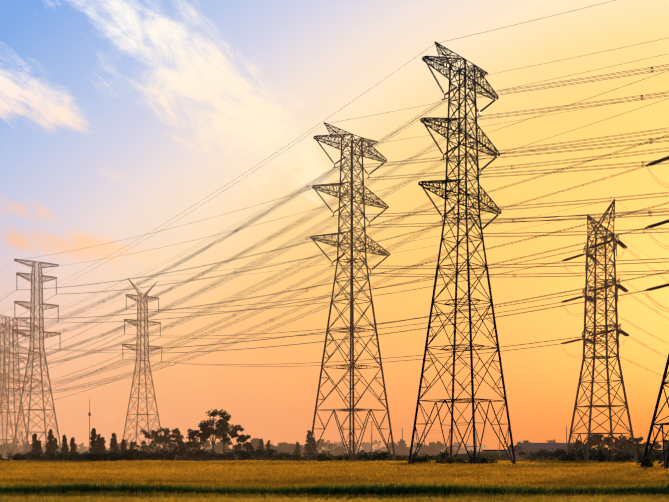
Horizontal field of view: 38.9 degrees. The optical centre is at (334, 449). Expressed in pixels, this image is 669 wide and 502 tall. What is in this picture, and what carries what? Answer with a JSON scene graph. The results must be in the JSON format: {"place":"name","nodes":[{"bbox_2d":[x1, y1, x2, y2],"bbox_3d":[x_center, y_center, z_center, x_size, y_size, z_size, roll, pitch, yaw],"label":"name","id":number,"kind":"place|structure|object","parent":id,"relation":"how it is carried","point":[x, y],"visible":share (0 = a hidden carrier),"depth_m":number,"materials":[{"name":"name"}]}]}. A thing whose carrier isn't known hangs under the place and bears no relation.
{"place":"outdoors","nodes":[
{"label":"outdoors","id":0,"kind":"place"},
{"bbox_2d":[0,451,662,461],"bbox_3d":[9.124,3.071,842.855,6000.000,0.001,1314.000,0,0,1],"label":"hedge","id":1,"kind":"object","parent":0,"point":[489,454],"depth_m":482.78,"materials":[{"name":"green plant"}]},
{"bbox_2d":[0,0,668,449],"label":"sky","id":2,"kind":"structure","parent":0,"point":[118,118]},
{"bbox_2d":[88,450,662,450],"bbox_3d":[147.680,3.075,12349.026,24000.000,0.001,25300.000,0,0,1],"label":"ground","id":3,"kind":"structure","parent":0,"point":[471,450],"depth_m":2830.91,"materials":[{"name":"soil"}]},
{"bbox_2d":[0,325,26,457],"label":"tower","id":4,"kind":"structure","parent":3,"relation":"on","point":[2,424],"depth_m":357.12,"materials":[{"name":"metal"}]},
{"bbox_2d":[0,315,43,458],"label":"tower","id":5,"kind":"structure","parent":3,"relation":"on","point":[7,424],"depth_m":320.10,"materials":[{"name":"metal"}]},
{"bbox_2d":[12,452,36,460],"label":"bush","id":6,"kind":"object","parent":3,"relation":"on","point":[18,456],"visible":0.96,"depth_m":189.11,"materials":[{"name":"green plant"}]},
{"bbox_2d":[22,452,42,460],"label":"bush","id":7,"kind":"object","parent":3,"relation":"on","point":[27,457],"visible":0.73,"depth_m":193.66,"materials":[{"name":"green plant"}]},
{"bbox_2d":[8,259,60,459],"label":"tower","id":8,"kind":"structure","parent":3,"relation":"on","point":[30,331],"depth_m":277.54,"materials":[{"name":"metal"}]},
{"bbox_2d":[31,433,40,453],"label":"conifer tree","id":9,"kind":"object","parent":3,"relation":"on","point":[35,447],"visible":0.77,"depth_m":225.05,"materials":[{"name":"green plant"}]},
{"bbox_2d":[38,440,42,459],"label":"conifer tree","id":10,"kind":"object","parent":3,"relation":"on","point":[40,446],"visible":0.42,"depth_m":229.26,"materials":[{"name":"green plant"}]},
{"bbox_2d":[44,429,55,459],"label":"conifer tree","id":11,"kind":"object","parent":3,"relation":"on","point":[49,446],"visible":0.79,"depth_m":227.75,"materials":[{"name":"green plant"}]},
{"bbox_2d":[45,453,56,460],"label":"bush","id":12,"kind":"object","parent":3,"relation":"on","point":[52,456],"visible":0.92,"depth_m":190.95,"materials":[{"name":"green plant"}]},
{"bbox_2d":[54,438,58,453],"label":"conifer tree","id":13,"kind":"object","parent":3,"relation":"on","point":[55,444],"visible":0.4,"depth_m":235.06,"materials":[{"name":"green plant"}]},
{"bbox_2d":[51,451,69,460],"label":"bush","id":14,"kind":"object","parent":3,"relation":"on","point":[58,457],"visible":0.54,"depth_m":200.44,"materials":[{"name":"green plant"}]},
{"bbox_2d":[59,435,68,460],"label":"conifer tree","id":15,"kind":"object","parent":3,"relation":"on","point":[65,446],"visible":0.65,"depth_m":226.89,"materials":[{"name":"green plant"}]},
{"bbox_2d":[58,450,76,460],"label":"bush","id":16,"kind":"object","parent":3,"relation":"on","point":[70,455],"visible":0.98,"depth_m":195.31,"materials":[{"name":"green plant"}]},
{"bbox_2d":[69,437,79,459],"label":"conifer tree","id":17,"kind":"object","parent":3,"relation":"on","point":[73,446],"visible":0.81,"depth_m":231.34,"materials":[{"name":"green plant"}]},
{"bbox_2d":[88,399,90,452],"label":"antenna mast","id":18,"kind":"object","parent":3,"relation":"on","point":[89,414],"visible":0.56,"depth_m":290.53,"materials":[{"name":"metal"}]},
{"bbox_2d":[86,453,98,460],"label":"bush","id":19,"kind":"object","parent":3,"relation":"on","point":[91,457],"visible":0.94,"depth_m":191.71,"materials":[{"name":"green plant"}]},
{"bbox_2d":[89,428,98,455],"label":"conifer tree","id":20,"kind":"object","parent":3,"relation":"on","point":[94,445],"visible":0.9,"depth_m":224.70,"materials":[{"name":"green plant"}]},
{"bbox_2d":[85,454,109,460],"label":"bush","id":21,"kind":"object","parent":3,"relation":"on","point":[95,458],"visible":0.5,"depth_m":194.28,"materials":[{"name":"green plant"}]},
{"bbox_2d":[96,434,103,460],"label":"conifer tree","id":22,"kind":"object","parent":3,"relation":"on","point":[100,449],"visible":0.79,"depth_m":228.96,"materials":[{"name":"green plant"}]},
{"bbox_2d":[100,437,107,458],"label":"conifer tree","id":23,"kind":"object","parent":3,"relation":"on","point":[103,441],"visible":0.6,"depth_m":236.90,"materials":[{"name":"green plant"}]},
{"bbox_2d":[101,452,118,460],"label":"bush","id":24,"kind":"object","parent":3,"relation":"on","point":[105,453],"visible":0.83,"depth_m":194.54,"materials":[{"name":"green plant"}]},
{"bbox_2d":[109,433,118,452],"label":"conifer tree","id":25,"kind":"object","parent":3,"relation":"on","point":[113,445],"visible":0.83,"depth_m":231.67,"materials":[{"name":"green plant"}]},
{"bbox_2d":[111,454,124,460],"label":"bush","id":26,"kind":"object","parent":3,"relation":"on","point":[117,458],"visible":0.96,"depth_m":193.95,"materials":[{"name":"green plant"}]},
{"bbox_2d":[120,439,126,454],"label":"conifer tree","id":27,"kind":"object","parent":3,"relation":"on","point":[123,444],"visible":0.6,"depth_m":236.08,"materials":[{"name":"green plant"}]},
{"bbox_2d":[114,450,136,460],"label":"bush","id":28,"kind":"object","parent":3,"relation":"on","point":[125,454],"visible":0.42,"depth_m":199.41,"materials":[{"name":"green plant"}]},
{"bbox_2d":[121,448,141,460],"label":"bush","id":29,"kind":"object","parent":3,"relation":"on","point":[136,451],"visible":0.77,"depth_m":198.58,"materials":[{"name":"green plant"}]},
{"bbox_2d":[128,442,134,451],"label":"conifer tree","id":30,"kind":"object","parent":3,"relation":"on","point":[131,446],"visible":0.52,"depth_m":244.27,"materials":[{"name":"green plant"}]},
{"bbox_2d":[122,278,163,457],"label":"tower","id":31,"kind":"structure","parent":3,"relation":"on","point":[141,297],"depth_m":318.36,"materials":[{"name":"metal"}]},
{"bbox_2d":[0,70,668,409],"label":"conductors","id":32,"kind":"object","parent":31,"relation":"attached to","point":[378,287],"visible":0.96,"depth_m":188.02,"materials":[{"name":"grey metal"}]},
{"bbox_2d":[128,450,157,460],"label":"bush","id":33,"kind":"object","parent":3,"relation":"on","point":[143,456],"visible":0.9,"depth_m":199.62,"materials":[{"name":"green plant"}]},
{"bbox_2d":[134,440,156,451],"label":"broad tree","id":34,"kind":"object","parent":3,"relation":"on","point":[150,446],"visible":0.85,"depth_m":246.70,"materials":[{"name":"green plant"}]},
{"bbox_2d":[139,448,162,459],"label":"bush","id":35,"kind":"object","parent":3,"relation":"on","point":[150,454],"visible":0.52,"depth_m":204.28,"materials":[{"name":"green plant"}]},
{"bbox_2d":[139,429,170,450],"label":"broad tree","id":36,"kind":"object","parent":3,"relation":"on","point":[155,433],"visible":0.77,"depth_m":244.57,"materials":[{"name":"green plant"}]},
{"bbox_2d":[156,453,173,460],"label":"bush","id":37,"kind":"object","parent":3,"relation":"on","point":[159,458],"visible":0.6,"depth_m":206.17,"materials":[{"name":"green plant"}]},
{"bbox_2d":[151,427,179,458],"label":"broad tree","id":38,"kind":"object","parent":3,"relation":"on","point":[173,431],"visible":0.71,"depth_m":248.59,"materials":[{"name":"green plant"}]},
{"bbox_2d":[153,447,178,453],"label":"bush","id":39,"kind":"object","parent":3,"relation":"on","point":[166,450],"visible":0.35,"depth_m":209.57,"materials":[{"name":"green plant"}]},
{"bbox_2d":[164,450,177,460],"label":"bush","id":40,"kind":"object","parent":3,"relation":"on","point":[170,453],"visible":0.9,"depth_m":205.32,"materials":[{"name":"green plant"}]},
{"bbox_2d":[162,433,183,459],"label":"broad tree","id":41,"kind":"object","parent":3,"relation":"on","point":[179,437],"visible":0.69,"depth_m":249.36,"materials":[{"name":"green plant"}]},
{"bbox_2d":[172,441,186,460],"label":"broad tree","id":42,"kind":"object","parent":3,"relation":"on","point":[181,445],"visible":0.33,"depth_m":244.26,"materials":[{"name":"green plant"}]},
{"bbox_2d":[177,440,202,459],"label":"broad tree","id":43,"kind":"object","parent":3,"relation":"on","point":[189,443],"visible":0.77,"depth_m":232.99,"materials":[{"name":"green plant"}]},
{"bbox_2d":[175,446,206,460],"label":"bush","id":44,"kind":"object","parent":3,"relation":"on","point":[180,452],"visible":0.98,"depth_m":202.87,"materials":[{"name":"green plant"}]},
{"bbox_2d":[186,428,217,448],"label":"broad tree","id":45,"kind":"object","parent":3,"relation":"on","point":[203,435],"visible":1,"depth_m":222.62,"materials":[{"name":"green plant"}]},
{"bbox_2d":[190,449,215,460],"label":"bush","id":46,"kind":"object","parent":3,"relation":"on","point":[201,455],"visible":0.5,"depth_m":209.62,"materials":[{"name":"green plant"}]},
{"bbox_2d":[200,449,217,460],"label":"bush","id":47,"kind":"object","parent":3,"relation":"on","point":[208,454],"visible":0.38,"depth_m":213.57,"materials":[{"name":"green plant"}]},
{"bbox_2d":[198,409,230,460],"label":"broad tree","id":48,"kind":"object","parent":3,"relation":"on","point":[223,424],"visible":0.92,"depth_m":226.19,"materials":[{"name":"green plant"}]},
{"bbox_2d":[205,452,224,460],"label":"bush","id":49,"kind":"object","parent":3,"relation":"on","point":[218,456],"visible":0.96,"depth_m":208.71,"materials":[{"name":"green plant"}]},
{"bbox_2d":[210,419,243,458],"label":"broad tree","id":50,"kind":"object","parent":3,"relation":"on","point":[233,430],"visible":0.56,"depth_m":232.07,"materials":[{"name":"green plant"}]},
{"bbox_2d":[221,432,250,459],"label":"broad tree","id":51,"kind":"object","parent":3,"relation":"on","point":[240,439],"visible":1,"depth_m":225.62,"materials":[{"name":"green plant"}]},
{"bbox_2d":[225,450,247,460],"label":"bush","id":52,"kind":"object","parent":3,"relation":"on","point":[231,453],"visible":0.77,"depth_m":200.43,"materials":[{"name":"green plant"}]},
{"bbox_2d":[235,442,252,449],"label":"broad tree","id":53,"kind":"object","parent":3,"relation":"on","point":[248,444],"visible":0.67,"depth_m":231.27,"materials":[{"name":"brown plant"}]},
{"bbox_2d":[233,448,254,460],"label":"bush","id":54,"kind":"object","parent":3,"relation":"on","point":[237,451],"visible":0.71,"depth_m":203.26,"materials":[{"name":"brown plant"}]},
{"bbox_2d":[240,447,276,460],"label":"bush","id":55,"kind":"object","parent":3,"relation":"on","point":[269,452],"visible":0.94,"depth_m":200.53,"materials":[{"name":"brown plant"}]},
{"bbox_2d":[258,439,264,459],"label":"conifer tree","id":56,"kind":"object","parent":3,"relation":"on","point":[261,444],"visible":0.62,"depth_m":260.98,"materials":[{"name":"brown plant"}]},
{"bbox_2d":[255,448,277,459],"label":"bush","id":57,"kind":"object","parent":3,"relation":"on","point":[262,454],"visible":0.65,"depth_m":203.18,"materials":[{"name":"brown plant"}]},
{"bbox_2d":[266,440,270,459],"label":"conifer tree","id":58,"kind":"object","parent":3,"relation":"on","point":[268,445],"visible":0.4,"depth_m":265.09,"materials":[{"name":"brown plant"}]},
{"bbox_2d":[277,451,300,460],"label":"bush","id":59,"kind":"object","parent":3,"relation":"on","point":[280,455],"visible":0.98,"depth_m":203.00,"materials":[{"name":"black plant"}]},
{"bbox_2d":[294,442,300,453],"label":"conifer tree","id":60,"kind":"object","parent":3,"relation":"on","point":[297,448],"visible":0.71,"depth_m":269.50,"materials":[{"name":"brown plant"}]},
{"bbox_2d":[303,430,313,455],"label":"conifer tree","id":61,"kind":"object","parent":3,"relation":"on","point":[308,438],"visible":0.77,"depth_m":257.52,"materials":[{"name":"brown plant"}]},
{"bbox_2d":[312,437,317,456],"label":"conifer tree","id":62,"kind":"object","parent":3,"relation":"on","point":[313,441],"visible":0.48,"depth_m":261.52,"materials":[{"name":"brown plant"}]},
{"bbox_2d":[308,452,326,460],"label":"bush","id":63,"kind":"object","parent":3,"relation":"on","point":[320,455],"visible":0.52,"depth_m":181.62,"materials":[{"name":"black plant"}]},
{"bbox_2d":[318,457,331,460],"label":"bush","id":64,"kind":"object","parent":3,"relation":"on","point":[326,459],"visible":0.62,"depth_m":178.37,"materials":[{"name":"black plant"}]},
{"bbox_2d":[0,438,664,456],"bbox_3d":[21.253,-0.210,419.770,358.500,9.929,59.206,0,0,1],"label":"treeline","id":65,"kind":"object","parent":3,"relation":"on","point":[431,448],"visible":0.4,"depth_m":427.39,"materials":[{"name":"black plant"}]},
{"bbox_2d":[17,442,648,451],"bbox_3d":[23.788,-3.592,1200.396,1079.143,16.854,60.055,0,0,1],"label":"treeline","id":66,"kind":"object","parent":3,"relation":"on","point":[373,450],"visible":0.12,"depth_m":1203.65,"materials":[{"name":"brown plant"}]},
{"bbox_2d":[0,459,668,501],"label":"rice field plants","id":67,"kind":"object","parent":3,"relation":"on","point":[522,480],"visible":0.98,"depth_m":64.84,"materials":[{"name":"green plant"}]},
{"bbox_2d":[307,122,395,461],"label":"tower","id":68,"kind":"structure","parent":3,"relation":"on","point":[352,367],"depth_m":183.63,"materials":[{"name":"metal"}]},
{"bbox_2d":[0,0,668,407],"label":"conductors","id":69,"kind":"object","parent":68,"relation":"attached to","point":[298,222],"visible":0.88,"depth_m":167.52,"materials":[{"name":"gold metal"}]},
{"bbox_2d":[343,451,363,460],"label":"bush","id":70,"kind":"object","parent":3,"relation":"on","point":[359,457],"visible":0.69,"depth_m":189.37,"materials":[{"name":"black plant"}]},
{"bbox_2d":[362,453,384,460],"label":"bush","id":71,"kind":"object","parent":3,"relation":"on","point":[368,458],"visible":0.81,"depth_m":175.79,"materials":[{"name":"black plant"}]},
{"bbox_2d":[367,451,391,460],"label":"bush","id":72,"kind":"object","parent":3,"relation":"on","point":[387,455],"visible":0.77,"depth_m":184.47,"materials":[{"name":"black plant"}]},
{"bbox_2d":[396,455,407,460],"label":"bush","id":73,"kind":"object","parent":3,"relation":"on","point":[398,457],"visible":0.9,"depth_m":208.23,"materials":[{"name":"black plant"}]},
{"bbox_2d":[412,456,427,463],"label":"bush","id":74,"kind":"object","parent":3,"relation":"on","point":[417,459],"visible":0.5,"depth_m":153.63,"materials":[{"name":"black plant"}]},
{"bbox_2d":[418,451,451,462],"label":"bush","id":75,"kind":"object","parent":3,"relation":"on","point":[434,458],"visible":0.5,"depth_m":153.54,"materials":[{"name":"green plant"}]},
{"bbox_2d":[420,450,451,463],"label":"bush","id":76,"kind":"object","parent":3,"relation":"on","point":[426,457],"visible":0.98,"depth_m":145.70,"materials":[{"name":"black plant"}]},
{"bbox_2d":[433,458,454,463],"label":"bush","id":77,"kind":"object","parent":3,"relation":"on","point":[446,461],"visible":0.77,"depth_m":146.31,"materials":[{"name":"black plant"}]},
{"bbox_2d":[408,41,515,463],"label":"tower","id":78,"kind":"structure","parent":3,"relation":"on","point":[460,131],"depth_m":148.41,"materials":[{"name":"metal"}]},
{"bbox_2d":[456,454,479,463],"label":"bush","id":79,"kind":"object","parent":3,"relation":"on","point":[468,460],"visible":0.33,"depth_m":150.92,"materials":[{"name":"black plant"}]},
{"bbox_2d":[467,458,487,463],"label":"bush","id":80,"kind":"object","parent":3,"relation":"on","point":[469,461],"visible":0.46,"depth_m":143.91,"materials":[{"name":"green plant"}]},
{"bbox_2d":[469,456,488,463],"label":"bush","id":81,"kind":"object","parent":3,"relation":"on","point":[482,459],"visible":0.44,"depth_m":145.52,"materials":[{"name":"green plant"}]},
{"bbox_2d":[508,444,521,459],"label":"broad tree","id":82,"kind":"object","parent":3,"relation":"on","point":[516,448],"visible":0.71,"depth_m":256.48,"materials":[{"name":"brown plant"}]},
{"bbox_2d":[516,450,538,459],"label":"bush","id":83,"kind":"object","parent":3,"relation":"on","point":[522,454],"visible":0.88,"depth_m":198.09,"materials":[{"name":"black plant"}]},
{"bbox_2d":[508,443,564,459],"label":"farm house","id":84,"kind":"structure","parent":3,"relation":"on","point":[533,447],"depth_m":279.80,"materials":[{"name":"tile"}]},
{"bbox_2d":[523,450,550,460],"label":"bush","id":85,"kind":"object","parent":3,"relation":"on","point":[530,457],"visible":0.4,"depth_m":200.11,"materials":[{"name":"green plant"}]},
{"bbox_2d":[531,448,560,459],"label":"bush","id":86,"kind":"object","parent":3,"relation":"on","point":[541,451],"visible":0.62,"depth_m":198.21,"materials":[{"name":"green plant"}]},
{"bbox_2d":[537,450,565,460],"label":"bush","id":87,"kind":"object","parent":3,"relation":"on","point":[551,457],"visible":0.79,"depth_m":195.15,"materials":[{"name":"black plant"}]},
{"bbox_2d":[545,450,557,460],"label":"bush","id":88,"kind":"object","parent":3,"relation":"on","point":[551,454],"visible":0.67,"depth_m":197.04,"materials":[{"name":"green plant"}]},
{"bbox_2d":[561,452,577,460],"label":"bush","id":89,"kind":"object","parent":3,"relation":"on","point":[566,457],"visible":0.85,"depth_m":171.12,"materials":[{"name":"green plant"}]},
{"bbox_2d":[558,443,582,459],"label":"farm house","id":90,"kind":"structure","parent":3,"relation":"on","point":[564,446],"depth_m":278.77,"materials":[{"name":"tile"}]},
{"bbox_2d":[561,449,595,460],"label":"bush","id":91,"kind":"object","parent":3,"relation":"on","point":[578,451],"visible":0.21,"depth_m":194.09,"materials":[{"name":"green plant"}]},
{"bbox_2d":[573,440,592,448],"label":"broad tree","id":92,"kind":"object","parent":3,"relation":"on","point":[577,442],"visible":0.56,"depth_m":222.67,"materials":[{"name":"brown plant"}]},
{"bbox_2d":[583,453,606,460],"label":"bush","id":93,"kind":"object","parent":3,"relation":"on","point":[600,456],"visible":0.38,"depth_m":172.78,"materials":[{"name":"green plant"}]},
{"bbox_2d":[576,445,614,456],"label":"bush","id":94,"kind":"object","parent":3,"relation":"on","point":[604,449],"visible":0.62,"depth_m":192.07,"materials":[{"name":"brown plant"}]},
{"bbox_2d":[560,199,637,461],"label":"tower","id":95,"kind":"structure","parent":3,"relation":"on","point":[614,325],"depth_m":174.31,"materials":[{"name":"metal"}]},
{"bbox_2d":[587,434,613,446],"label":"broad tree","id":96,"kind":"object","parent":3,"relation":"on","point":[598,437],"visible":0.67,"depth_m":225.04,"materials":[{"name":"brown plant"}]},
{"bbox_2d":[585,449,616,460],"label":"bush base","id":97,"kind":"object","parent":3,"relation":"on","point":[597,456],"visible":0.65,"depth_m":172.88,"materials":[{"name":"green plant"}]},
{"bbox_2d":[602,436,626,456],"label":"broad tree","id":98,"kind":"object","parent":3,"relation":"on","point":[622,439],"visible":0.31,"depth_m":230.24,"materials":[{"name":"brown plant"}]},
{"bbox_2d":[604,453,633,461],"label":"bush","id":99,"kind":"object","parent":3,"relation":"on","point":[618,457],"visible":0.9,"depth_m":169.98,"materials":[{"name":"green plant"}]},
{"bbox_2d":[606,445,643,457],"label":"bush","id":100,"kind":"object","parent":3,"relation":"on","point":[625,449],"visible":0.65,"depth_m":191.99,"materials":[{"name":"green plant"}]},
{"bbox_2d":[614,439,642,459],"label":"broad tree","id":101,"kind":"object","parent":3,"relation":"on","point":[630,440],"visible":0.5,"depth_m":215.24,"materials":[{"name":"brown plant"}]},
{"bbox_2d":[629,436,645,449],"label":"broad tree","id":102,"kind":"object","parent":3,"relation":"on","point":[638,439],"visible":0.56,"depth_m":219.63,"materials":[{"name":"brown plant"}]},
{"bbox_2d":[625,445,656,459],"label":"bush","id":103,"kind":"object","parent":3,"relation":"on","point":[638,449],"visible":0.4,"depth_m":189.96,"materials":[{"name":"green plant"}]},
{"bbox_2d":[637,459,652,467],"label":"bush","id":104,"kind":"object","parent":3,"relation":"on","point":[647,464],"visible":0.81,"depth_m":119.08,"materials":[{"name":"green plant"}]},
{"bbox_2d":[637,442,661,449],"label":"broad tree","id":105,"kind":"object","parent":3,"relation":"on","point":[656,445],"visible":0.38,"depth_m":222.91,"materials":[{"name":"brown plant"}]},
{"bbox_2d":[641,155,668,468],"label":"tower","id":106,"kind":"structure","parent":3,"relation":"on","point":[663,383],"depth_m":123.18,"materials":[{"name":"metal"}]},
{"bbox_2d":[642,456,668,466],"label":"bush","id":107,"kind":"object","parent":3,"relation":"on","point":[651,458],"visible":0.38,"depth_m":121.56,"materials":[{"name":"green plant"}]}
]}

